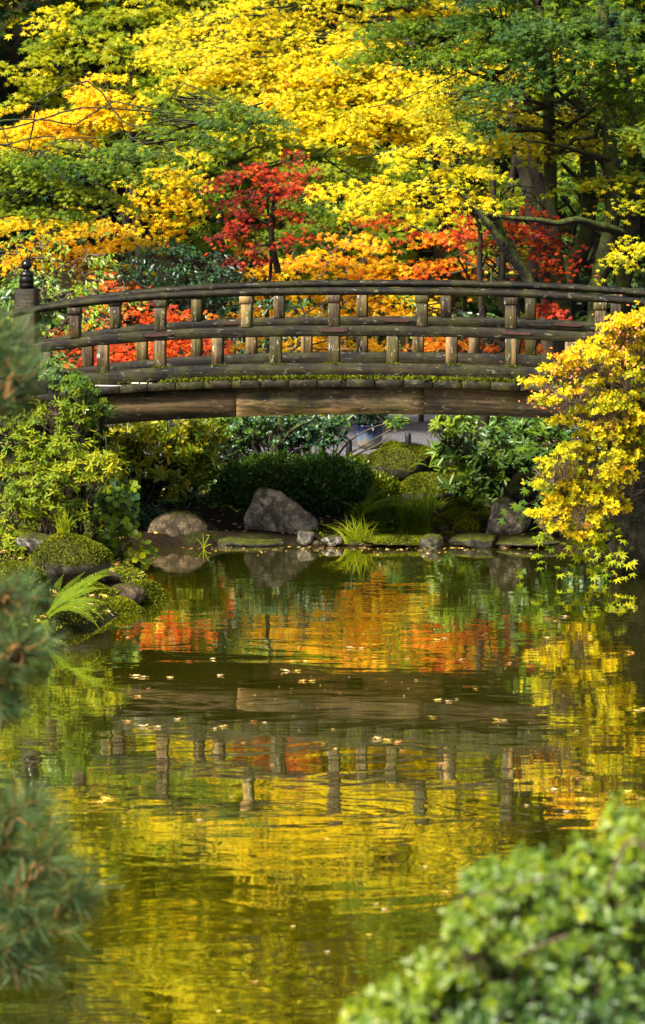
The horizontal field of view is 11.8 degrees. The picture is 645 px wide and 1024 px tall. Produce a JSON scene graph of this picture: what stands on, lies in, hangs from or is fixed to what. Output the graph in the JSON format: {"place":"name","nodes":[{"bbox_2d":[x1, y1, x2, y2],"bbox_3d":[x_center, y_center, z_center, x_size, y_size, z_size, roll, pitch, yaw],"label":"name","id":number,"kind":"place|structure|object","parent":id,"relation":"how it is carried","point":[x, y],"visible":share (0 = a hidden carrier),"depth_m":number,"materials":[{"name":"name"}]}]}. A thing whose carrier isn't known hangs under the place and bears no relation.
{"place":"outdoors","nodes":[
{"label":"outdoors","id":0,"kind":"place"},
{"bbox_2d":[2,380,609,457],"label":"gravel path","id":1,"kind":"structure","parent":0,"point":[418,431],"depth_m":41.45,"materials":[{"name":"gravel"}]},
{"bbox_2d":[346,414,388,448],"bbox_3d":[0.578,-1.230,39.716,0.628,0.832,0.588,0,7,0],"label":"glazed pot","id":2,"kind":"object","parent":1,"relation":"on","point":[366,436],"visible":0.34,"depth_m":39.64,"materials":[{"name":"ceramic"}]},
{"bbox_2d":[419,414,423,421],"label":"path post","id":3,"kind":"object","parent":1,"relation":"on","point":[421,417],"depth_m":43.12,"materials":[{"name":"black metal"}]},
{"bbox_2d":[541,310,556,418],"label":"cut log post","id":4,"kind":"object","parent":1,"relation":"on","point":[546,345],"visible":0.1,"depth_m":40.45,"materials":[{"name":"wood"}]},
{"bbox_2d":[0,519,644,1023],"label":"pond water","id":5,"kind":"structure","parent":0,"point":[338,833],"depth_m":21.81,"materials":[{"name":"liquid"}]},
{"bbox_2d":[418,534,444,547],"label":"rock","id":6,"kind":"object","parent":5,"relation":"on","point":[431,540],"visible":1,"depth_m":32.81,"materials":[{"name":"stone"}]},
{"bbox_2d":[449,532,497,547],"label":"rock","id":7,"kind":"object","parent":5,"relation":"in","point":[475,540],"visible":1,"depth_m":32.84,"materials":[{"name":"stone"}]},
{"bbox_2d":[498,545,511,547],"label":"shore stone","id":8,"kind":"object","parent":5,"relation":"on","point":[504,546],"visible":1,"depth_m":32.85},
{"bbox_2d":[494,532,559,545],"bbox_3d":[2.147,0.274,33.152,0.986,0.112,0.941,0,7,0],"label":"edging stone","id":9,"kind":"object","parent":5,"relation":"on","point":[522,539],"visible":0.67,"depth_m":32.83,"materials":[{"name":"stone"}]},
{"bbox_2d":[605,436,644,573],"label":"boulder","id":10,"kind":"object","parent":5,"relation":"in","point":[632,522],"visible":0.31,"depth_m":30.73,"materials":[{"name":"stone"}]},
{"bbox_2d":[0,0,644,641],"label":"ground","id":11,"kind":"structure","parent":0,"point":[230,522],"depth_m":52.97,"materials":[{"name":"plant"}]},
{"bbox_2d":[0,559,50,616],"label":"boulder","id":12,"kind":"object","parent":11,"relation":"on","point":[8,566],"visible":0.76,"depth_m":27.31,"materials":[{"name":"plant"}]},
{"bbox_2d":[16,532,49,552],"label":"rock","id":13,"kind":"object","parent":11,"relation":"on","point":[30,541],"visible":0.65,"depth_m":29.71,"materials":[{"name":"stone"}]},
{"bbox_2d":[0,297,116,998],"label":"pine tree","id":14,"kind":"object","parent":11,"relation":"on","point":[45,865],"visible":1,"depth_m":11.82,"materials":[{"name":"green plant"}]},
{"bbox_2d":[49,511,80,532],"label":"grass tuft","id":15,"kind":"object","parent":11,"relation":"on","point":[63,524],"visible":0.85,"depth_m":30.03,"materials":[{"name":"green plant"}]},
{"bbox_2d":[0,369,130,558],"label":"azalea","id":16,"kind":"object","parent":11,"relation":"on","point":[30,488],"visible":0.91,"depth_m":30.42,"materials":[{"name":"azalea leaf"},{"name":"twig"}]},
{"bbox_2d":[27,532,112,588],"bbox_3d":[-2.337,0.443,28.920,0.805,0.514,0.745,0,7,0],"label":"boulder","id":17,"kind":"object","parent":11,"relation":"on","point":[70,556],"visible":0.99,"depth_m":28.66,"materials":[{"name":"plant"}]},
{"bbox_2d":[0,231,146,361],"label":"pieris","id":18,"kind":"object","parent":11,"relation":"on","point":[92,286],"visible":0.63,"depth_m":35.56,"materials":[{"name":"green plant"}]},
{"bbox_2d":[29,555,120,632],"bbox_3d":[-2.251,0.720,27.253,0.885,0.649,1.032,1,7,8],"label":"fern","id":19,"kind":"object","parent":11,"relation":"on","point":[68,595],"visible":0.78,"depth_m":27.21,"materials":[{"name":"green fern frond"}]},
{"bbox_2d":[0,425,150,526],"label":"dark shrub","id":20,"kind":"object","parent":11,"relation":"on","point":[101,443],"visible":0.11,"depth_m":33.47,"materials":[{"name":"green plant"}]},
{"bbox_2d":[35,354,117,532],"bbox_3d":[-2.472,-0.566,30.994,0.884,2.005,0.712,0,7,0],"label":"boxleaf shrub","id":21,"kind":"object","parent":11,"relation":"on","point":[96,421],"visible":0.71,"depth_m":30.90,"materials":[{"name":"green plant"}]},
{"bbox_2d":[0,0,153,269],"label":"woodland tree","id":22,"kind":"object","parent":11,"relation":"on","point":[25,17],"visible":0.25,"depth_m":52.32,"materials":[{"name":"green plant"}]},
{"bbox_2d":[0,72,156,328],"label":"japanese maple","id":23,"kind":"object","parent":11,"relation":"on","point":[90,97],"visible":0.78,"depth_m":43.30,"materials":[{"name":"yellow plant"}]},
{"bbox_2d":[0,0,170,78],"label":"woodland tree","id":24,"kind":"object","parent":11,"relation":"on","point":[4,47],"visible":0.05,"depth_m":57.48,"materials":[{"name":"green plant"}]},
{"bbox_2d":[76,513,101,538],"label":"rock","id":25,"kind":"object","parent":11,"relation":"on","point":[96,523],"visible":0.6,"depth_m":30.80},
{"bbox_2d":[76,581,114,594],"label":"rock","id":26,"kind":"object","parent":11,"relation":"on","point":[106,590],"visible":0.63,"depth_m":28.63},
{"bbox_2d":[99,571,119,584],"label":"rock","id":27,"kind":"object","parent":11,"relation":"on","point":[112,577],"visible":0.7,"depth_m":29.43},
{"bbox_2d":[0,144,222,358],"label":"japanese maple","id":28,"kind":"object","parent":11,"relation":"on","point":[125,240],"visible":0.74,"depth_m":41.21,"materials":[{"name":"yellow plant"}]},
{"bbox_2d":[69,478,157,570],"bbox_3d":[-2.121,0.110,31.137,1.081,0.949,0.761,2,7,17],"label":"salal","id":29,"kind":"object","parent":11,"relation":"on","point":[126,494],"visible":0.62,"depth_m":30.94,"materials":[{"name":"green plant"}]},
{"bbox_2d":[99,595,144,614],"bbox_3d":[-1.859,0.885,28.427,0.510,0.237,0.437,0,7,0],"label":"rock","id":30,"kind":"object","parent":11,"relation":"on","point":[122,605],"visible":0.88,"depth_m":28.32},
{"bbox_2d":[0,0,249,319],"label":"green maple","id":31,"kind":"object","parent":11,"relation":"on","point":[59,34],"visible":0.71,"depth_m":47.44,"materials":[{"name":"green plant"}]},
{"bbox_2d":[12,0,237,213],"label":"woodland tree","id":32,"kind":"object","parent":11,"relation":"on","point":[120,136],"visible":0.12,"depth_m":52.85,"materials":[{"name":"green plant"}]},
{"bbox_2d":[109,583,145,603],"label":"rock","id":33,"kind":"object","parent":11,"relation":"on","point":[135,593],"visible":0.6,"depth_m":28.73,"materials":[{"name":"stone"}]},
{"bbox_2d":[44,268,238,430],"bbox_3d":[-2.271,-1.880,39.288,2.598,2.320,1.902,3,8,24],"label":"laceleaf maple","id":34,"kind":"object","parent":11,"relation":"on","point":[117,354],"visible":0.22,"depth_m":39.35,"materials":[{"name":"red plant"}]},
{"bbox_2d":[0,80,300,235],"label":"green maple","id":35,"kind":"object","parent":11,"relation":"on","point":[11,160],"visible":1,"depth_m":39.88,"materials":[{"name":"green plant"}]},
{"bbox_2d":[134,579,168,602],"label":"rock","id":36,"kind":"object","parent":11,"relation":"on","point":[155,592],"visible":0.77,"depth_m":29.05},
{"bbox_2d":[87,417,229,506],"bbox_3d":[-1.857,-0.506,35.146,1.587,1.561,1.083,2,7,13],"label":"rhododendron","id":37,"kind":"object","parent":11,"relation":"on","point":[191,451],"visible":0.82,"depth_m":35.00,"materials":[{"name":"green plant"}]},
{"bbox_2d":[131,488,217,519],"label":"ground shrub","id":38,"kind":"object","parent":11,"relation":"on","point":[199,500],"visible":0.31,"depth_m":34.67,"materials":[{"name":"green plant"}]},
{"bbox_2d":[147,510,210,536],"bbox_3d":[-1.525,0.238,33.333,0.690,0.528,0.538,0,7,0],"label":"boulder","id":39,"kind":"object","parent":11,"relation":"on","point":[178,523],"visible":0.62,"depth_m":33.15,"materials":[{"name":"stone"}]},
{"bbox_2d":[95,238,268,355],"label":"camellia","id":40,"kind":"object","parent":11,"relation":"on","point":[188,261],"visible":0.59,"depth_m":40.07,"materials":[{"name":"green plant"}]},
{"bbox_2d":[100,416,270,495],"bbox_3d":[-1.461,-0.547,37.160,2.837,1.381,2.206,-5,9,-38],"label":"backdrop laurel","id":41,"kind":"object","parent":11,"relation":"on","point":[231,422],"visible":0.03,"depth_m":36.98,"materials":[{"name":"green plant"}]},
{"bbox_2d":[197,534,210,548],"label":"fern","id":42,"kind":"object","parent":11,"relation":"on","point":[203,545],"visible":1,"depth_m":32.77,"materials":[{"name":"green plant"}]},
{"bbox_2d":[206,522,218,529],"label":"rock","id":43,"kind":"object","parent":11,"relation":"on","point":[211,526],"visible":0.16,"depth_m":33.54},
{"bbox_2d":[80,0,372,136],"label":"woodland tree","id":44,"kind":"object","parent":11,"relation":"on","point":[175,3],"visible":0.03,"depth_m":55.45,"materials":[{"name":"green plant"}]},
{"bbox_2d":[218,537,278,546],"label":"edging stone","id":45,"kind":"object","parent":11,"relation":"on","point":[236,541],"visible":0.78,"depth_m":33.00,"materials":[{"name":"stone"}]},
{"bbox_2d":[137,109,388,348],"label":"green maple","id":46,"kind":"object","parent":11,"relation":"on","point":[314,151],"visible":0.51,"depth_m":44.71,"materials":[{"name":"green plant"}]},
{"bbox_2d":[113,0,433,307],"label":"woodland tree","id":47,"kind":"object","parent":11,"relation":"on","point":[254,156],"visible":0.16,"depth_m":51.95,"materials":[{"name":"yellow plant"}]},
{"bbox_2d":[272,539,283,544],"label":"shore stone","id":48,"kind":"object","parent":11,"relation":"on","point":[279,541],"visible":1,"depth_m":33.05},
{"bbox_2d":[244,487,318,532],"bbox_3d":[-0.427,0.051,33.704,0.867,0.662,0.506,0,7,0],"label":"boulder","id":49,"kind":"object","parent":11,"relation":"on","point":[270,509],"visible":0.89,"depth_m":33.50,"materials":[{"name":"stone"}]},
{"bbox_2d":[197,149,368,434],"bbox_3d":[-0.664,-2.690,39.693,2.222,3.848,1.308,6,9,40],"label":"red maple","id":50,"kind":"object","parent":11,"relation":"on","point":[272,260],"visible":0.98,"depth_m":39.64,"materials":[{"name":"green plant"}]},
{"bbox_2d":[219,415,348,475],"bbox_3d":[-0.456,-0.680,35.777,1.551,1.173,0.657,2,7,19],"label":"bush","id":51,"kind":"object","parent":11,"relation":"on","point":[279,426],"visible":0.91,"depth_m":35.65,"materials":[{"name":"green plant"}]},
{"bbox_2d":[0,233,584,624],"bbox_3d":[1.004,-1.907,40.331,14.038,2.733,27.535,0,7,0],"label":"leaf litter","id":52,"kind":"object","parent":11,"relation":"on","point":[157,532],"visible":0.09,"depth_m":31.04,"materials":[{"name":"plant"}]},
{"bbox_2d":[206,446,386,516],"bbox_3d":[-0.326,-0.207,35.121,1.991,1.088,1.010,2,7,14],"label":"clipped bush","id":53,"kind":"object","parent":11,"relation":"on","point":[300,480],"visible":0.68,"depth_m":34.86,"materials":[{"name":"green plant"}]},
{"bbox_2d":[297,530,313,544],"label":"rock","id":54,"kind":"object","parent":11,"relation":"on","point":[305,537],"visible":1,"depth_m":32.94,"materials":[{"name":"stone"}]},
{"bbox_2d":[115,0,504,351],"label":"japanese maple","id":55,"kind":"object","parent":11,"relation":"on","point":[287,50],"visible":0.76,"depth_m":42.56,"materials":[{"name":"yellow plant"}]},
{"bbox_2d":[0,439,627,634],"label":"moss cover","id":56,"kind":"object","parent":11,"relation":"on","point":[139,571],"visible":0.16,"depth_m":30.06,"materials":[{"name":"plant"}]},
{"bbox_2d":[0,258,644,444],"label":"arched bridge","id":57,"kind":"structure","parent":11,"relation":"on","point":[252,381],"depth_m":32.18,"materials":[{"name":"brown wood"}]},
{"bbox_2d":[0,264,644,417],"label":"hedge","id":58,"kind":"object","parent":11,"relation":"on","point":[50,317],"visible":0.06,"depth_m":45.42,"materials":[{"name":"green plant"}]},
{"bbox_2d":[215,212,439,418],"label":"orange maple","id":59,"kind":"object","parent":11,"relation":"on","point":[369,267],"visible":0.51,"depth_m":41.83,"materials":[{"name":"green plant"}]},
{"bbox_2d":[321,534,342,545],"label":"rock","id":60,"kind":"object","parent":11,"relation":"on","point":[333,540],"visible":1,"depth_m":32.94,"materials":[{"name":"stone"}]},
{"bbox_2d":[265,414,413,455],"bbox_3d":[0.206,-0.762,37.240,1.787,0.911,0.633,0,7,0],"label":"rhododendron","id":61,"kind":"object","parent":11,"relation":"on","point":[329,441],"visible":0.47,"depth_m":37.14,"materials":[{"name":"green plant"}]},
{"bbox_2d":[346,440,351,456],"bbox_3d":[0.321,-0.639,37.794,0.080,0.460,0.080,0,7,0],"label":"path post","id":62,"kind":"object","parent":11,"relation":"on","point":[349,447],"visible":0.18,"depth_m":37.75,"materials":[{"name":"black metal"}]},
{"bbox_2d":[317,513,393,543],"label":"grass tuft","id":63,"kind":"object","parent":11,"relation":"on","point":[352,537],"visible":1,"depth_m":32.95,"materials":[{"name":"green plant"}]},
{"bbox_2d":[338,540,377,545],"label":"edging stone","id":64,"kind":"object","parent":11,"relation":"on","point":[361,543],"visible":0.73,"depth_m":32.95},
{"bbox_2d":[353,453,367,459],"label":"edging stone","id":65,"kind":"object","parent":11,"relation":"on","point":[363,455],"visible":0.15,"depth_m":38.64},
{"bbox_2d":[238,295,497,447],"bbox_3d":[0.591,-1.876,40.207,4.169,2.128,0.972,-4,8,-33],"label":"evergreen shrub","id":66,"kind":"object","parent":11,"relation":"on","point":[411,300],"visible":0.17,"depth_m":39.65,"materials":[{"name":"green plant"}]},
{"bbox_2d":[346,467,404,526],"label":"mounded groundcover bush","id":67,"kind":"object","parent":11,"relation":"on","point":[381,515],"visible":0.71,"depth_m":34.79,"materials":[{"name":"green plant"}]},
{"bbox_2d":[241,118,510,346],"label":"green maple","id":68,"kind":"object","parent":11,"relation":"on","point":[330,220],"visible":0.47,"depth_m":47.23,"materials":[{"name":"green plant"}]},
{"bbox_2d":[341,476,424,516],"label":"fern","id":69,"kind":"object","parent":11,"relation":"on","point":[382,502],"visible":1,"depth_m":34.39,"materials":[{"name":"green plant"}]},
{"bbox_2d":[378,440,401,448],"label":"rock","id":70,"kind":"object","parent":11,"relation":"on","point":[386,443],"visible":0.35,"depth_m":38.37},
{"bbox_2d":[361,533,423,544],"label":"edging stone","id":71,"kind":"object","parent":11,"relation":"on","point":[391,539],"visible":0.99,"depth_m":32.88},
{"bbox_2d":[234,313,556,353],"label":"bamboo fence","id":72,"kind":"object","parent":11,"relation":"on","point":[407,343],"visible":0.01,"depth_m":44.63,"materials":[{"name":"wood"}]},
{"bbox_2d":[387,498,409,517],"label":"grass tuft","id":73,"kind":"object","parent":11,"relation":"on","point":[391,512],"visible":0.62,"depth_m":35.14,"materials":[{"name":"green plant"}]},
{"bbox_2d":[367,443,437,481],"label":"bush","id":74,"kind":"object","parent":11,"relation":"on","point":[400,459],"visible":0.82,"depth_m":37.13,"materials":[{"name":"plant"}]},
{"bbox_2d":[309,0,498,75],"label":"woodland tree","id":75,"kind":"object","parent":11,"relation":"on","point":[347,6],"visible":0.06,"depth_m":56.90,"materials":[{"name":"yellow plant"}]},
{"bbox_2d":[405,433,410,443],"bbox_3d":[1.056,-0.769,38.585,0.080,0.413,0.080,0,7,0],"label":"path post","id":76,"kind":"object","parent":11,"relation":"on","point":[407,438],"visible":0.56,"depth_m":38.54,"materials":[{"name":"black metal"}]},
{"bbox_2d":[388,494,441,521],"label":"grass tuft","id":77,"kind":"object","parent":11,"relation":"on","point":[407,514],"visible":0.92,"depth_m":35.03,"materials":[{"name":"green plant"}]},
{"bbox_2d":[303,133,534,430],"bbox_3d":[1.228,-2.413,37.073,2.809,4.158,1.442,-3,7,-23],"label":"japanese maple","id":78,"kind":"object","parent":11,"relation":"on","point":[509,252],"visible":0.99,"depth_m":36.86,"materials":[{"name":"yellow plant"}]},
{"bbox_2d":[395,488,447,508],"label":"grass tuft","id":79,"kind":"object","parent":11,"relation":"on","point":[430,499],"visible":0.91,"depth_m":35.22,"materials":[{"name":"green plant"}]},
{"bbox_2d":[409,459,443,468],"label":"fern","id":80,"kind":"object","parent":11,"relation":"on","point":[431,463],"visible":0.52,"depth_m":36.73,"materials":[{"name":"green plant"}]},
{"bbox_2d":[397,471,463,500],"bbox_3d":[1.283,-0.262,36.279,0.852,0.412,0.738,0,7,0],"label":"boulder","id":81,"kind":"object","parent":11,"relation":"on","point":[416,483],"visible":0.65,"depth_m":36.10,"materials":[{"name":"plant"}]},
{"bbox_2d":[431,508,441,515],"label":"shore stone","id":82,"kind":"object","parent":11,"relation":"on","point":[436,511],"visible":0.46,"depth_m":34.99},
{"bbox_2d":[440,497,471,512],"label":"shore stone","id":83,"kind":"object","parent":11,"relation":"on","point":[461,502],"visible":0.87,"depth_m":34.79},
{"bbox_2d":[452,517,480,534],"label":"rock","id":84,"kind":"object","parent":11,"relation":"on","point":[464,525],"visible":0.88,"depth_m":33.41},
{"bbox_2d":[339,178,597,420],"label":"red maple","id":85,"kind":"object","parent":11,"relation":"on","point":[465,267],"visible":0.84,"depth_m":41.78,"materials":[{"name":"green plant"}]},
{"bbox_2d":[407,94,543,435],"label":"maple trunk tree","id":86,"kind":"object","parent":11,"relation":"on","point":[497,260],"visible":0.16,"depth_m":40.80,"materials":[{"name":"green plant"}]},
{"bbox_2d":[467,502,483,511],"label":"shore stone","id":87,"kind":"object","parent":11,"relation":"on","point":[476,506],"visible":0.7,"depth_m":34.71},
{"bbox_2d":[469,508,490,527],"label":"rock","id":88,"kind":"object","parent":11,"relation":"on","point":[481,516],"visible":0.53,"depth_m":33.80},
{"bbox_2d":[316,0,644,440],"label":"japanese maple","id":89,"kind":"object","parent":11,"relation":"on","point":[606,51],"visible":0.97,"depth_m":37.23,"materials":[{"name":"green plant"}]},
{"bbox_2d":[351,0,614,279],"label":"woodland tree","id":90,"kind":"object","parent":11,"relation":"on","point":[453,225],"visible":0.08,"depth_m":52.69,"materials":[{"name":"yellow plant"}]},
{"bbox_2d":[438,185,529,439],"bbox_3d":[2.029,-2.350,39.079,1.134,3.493,1.115,5,8,35],"label":"maple trunk tree","id":91,"kind":"object","parent":11,"relation":"on","point":[479,266],"visible":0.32,"depth_m":38.94,"materials":[{"name":"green plant"}]},
{"bbox_2d":[403,299,572,442],"bbox_3d":[1.978,-1.532,37.996,2.039,2.143,1.577,0,7,0],"label":"laceleaf maple","id":92,"kind":"object","parent":11,"relation":"on","point":[439,346],"visible":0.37,"depth_m":37.87,"materials":[{"name":"orange plant"}]},
{"bbox_2d":[339,789,644,1023],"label":"foreground shrub","id":93,"kind":"object","parent":11,"relation":"on","point":[500,960],"visible":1,"depth_m":8.35,"materials":[{"name":"green plant"}]},
{"bbox_2d":[425,415,578,508],"bbox_3d":[2.068,-0.569,35.195,1.811,1.293,1.088,0,7,0],"label":"rhododendron","id":94,"kind":"object","parent":11,"relation":"on","point":[474,465],"visible":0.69,"depth_m":35.11,"materials":[{"name":"green plant"}]},
{"bbox_2d":[437,100,574,317],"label":"maple trunk tree","id":95,"kind":"object","parent":11,"relation":"on","point":[513,171],"visible":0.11,"depth_m":41.83,"materials":[{"name":"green plant"}]},
{"bbox_2d":[486,496,531,534],"bbox_3d":[1.976,0.062,33.186,0.483,0.490,0.465,0,7,0],"label":"boulder","id":96,"kind":"object","parent":11,"relation":"on","point":[513,525],"visible":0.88,"depth_m":33.03,"materials":[{"name":"stone"}]},
{"bbox_2d":[454,102,579,312],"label":"maple trunk tree","id":97,"kind":"object","parent":11,"relation":"on","point":[576,158],"visible":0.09,"depth_m":42.12,"materials":[{"name":"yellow plant"}]},
{"bbox_2d":[394,37,644,433],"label":"japanese maple","id":98,"kind":"object","parent":11,"relation":"on","point":[528,156],"visible":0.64,"depth_m":38.56,"materials":[{"name":"yellow plant"}]},
{"bbox_2d":[502,471,544,518],"bbox_3d":[2.208,-0.121,34.495,0.515,0.650,0.518,0,7,0],"label":"boulder","id":99,"kind":"object","parent":11,"relation":"on","point":[512,490],"visible":0.4,"depth_m":34.34,"materials":[{"name":"stone"}]},
{"bbox_2d":[408,0,644,104],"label":"woodland tree","id":100,"kind":"object","parent":11,"relation":"on","point":[492,80],"visible":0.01,"depth_m":57.22,"materials":[{"name":"green plant"}]},
{"bbox_2d":[433,139,644,347],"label":"green maple","id":101,"kind":"object","parent":11,"relation":"on","point":[600,211],"visible":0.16,"depth_m":44.71,"materials":[{"name":"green plant"}]},
{"bbox_2d":[434,0,644,280],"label":"woodland tree","id":102,"kind":"object","parent":11,"relation":"on","point":[555,9],"visible":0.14,"depth_m":51.66,"materials":[{"name":"green plant"}]},
{"bbox_2d":[450,345,629,497],"bbox_3d":[2.669,-1.232,37.691,2.368,2.265,4.650,0,7,0],"label":"backdrop laurel","id":103,"kind":"object","parent":11,"relation":"on","point":[503,421],"visible":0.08,"depth_m":36.58,"materials":[{"name":"green plant"}]},
{"bbox_2d":[536,516,583,533],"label":"rock","id":104,"kind":"object","parent":11,"relation":"on","point":[539,530],"visible":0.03,"depth_m":33.38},
{"bbox_2d":[497,436,637,583],"bbox_3d":[2.526,-0.016,30.652,1.630,1.371,1.695,0,7,0],"label":"green maple","id":105,"kind":"object","parent":11,"relation":"on","point":[596,534],"visible":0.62,"depth_m":30.46,"materials":[{"name":"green plant"}]},
{"bbox_2d":[517,300,644,543],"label":"yellow azalea","id":106,"kind":"object","parent":11,"relation":"on","point":[611,403],"visible":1,"depth_m":30.09,"materials":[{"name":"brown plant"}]},
{"bbox_2d":[554,1,644,160],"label":"woodland tree","id":107,"kind":"object","parent":11,"relation":"on","point":[642,38],"visible":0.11,"depth_m":55.82,"materials":[{"name":"green plant"}]},
{"bbox_2d":[201,539,536,556],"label":"shore","id":108,"kind":"structure","parent":0,"point":[388,549],"depth_m":32.76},
{"bbox_2d":[439,530,454,540],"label":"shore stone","id":109,"kind":"object","parent":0,"point":[446,535],"visible":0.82,"depth_m":33.42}
]}

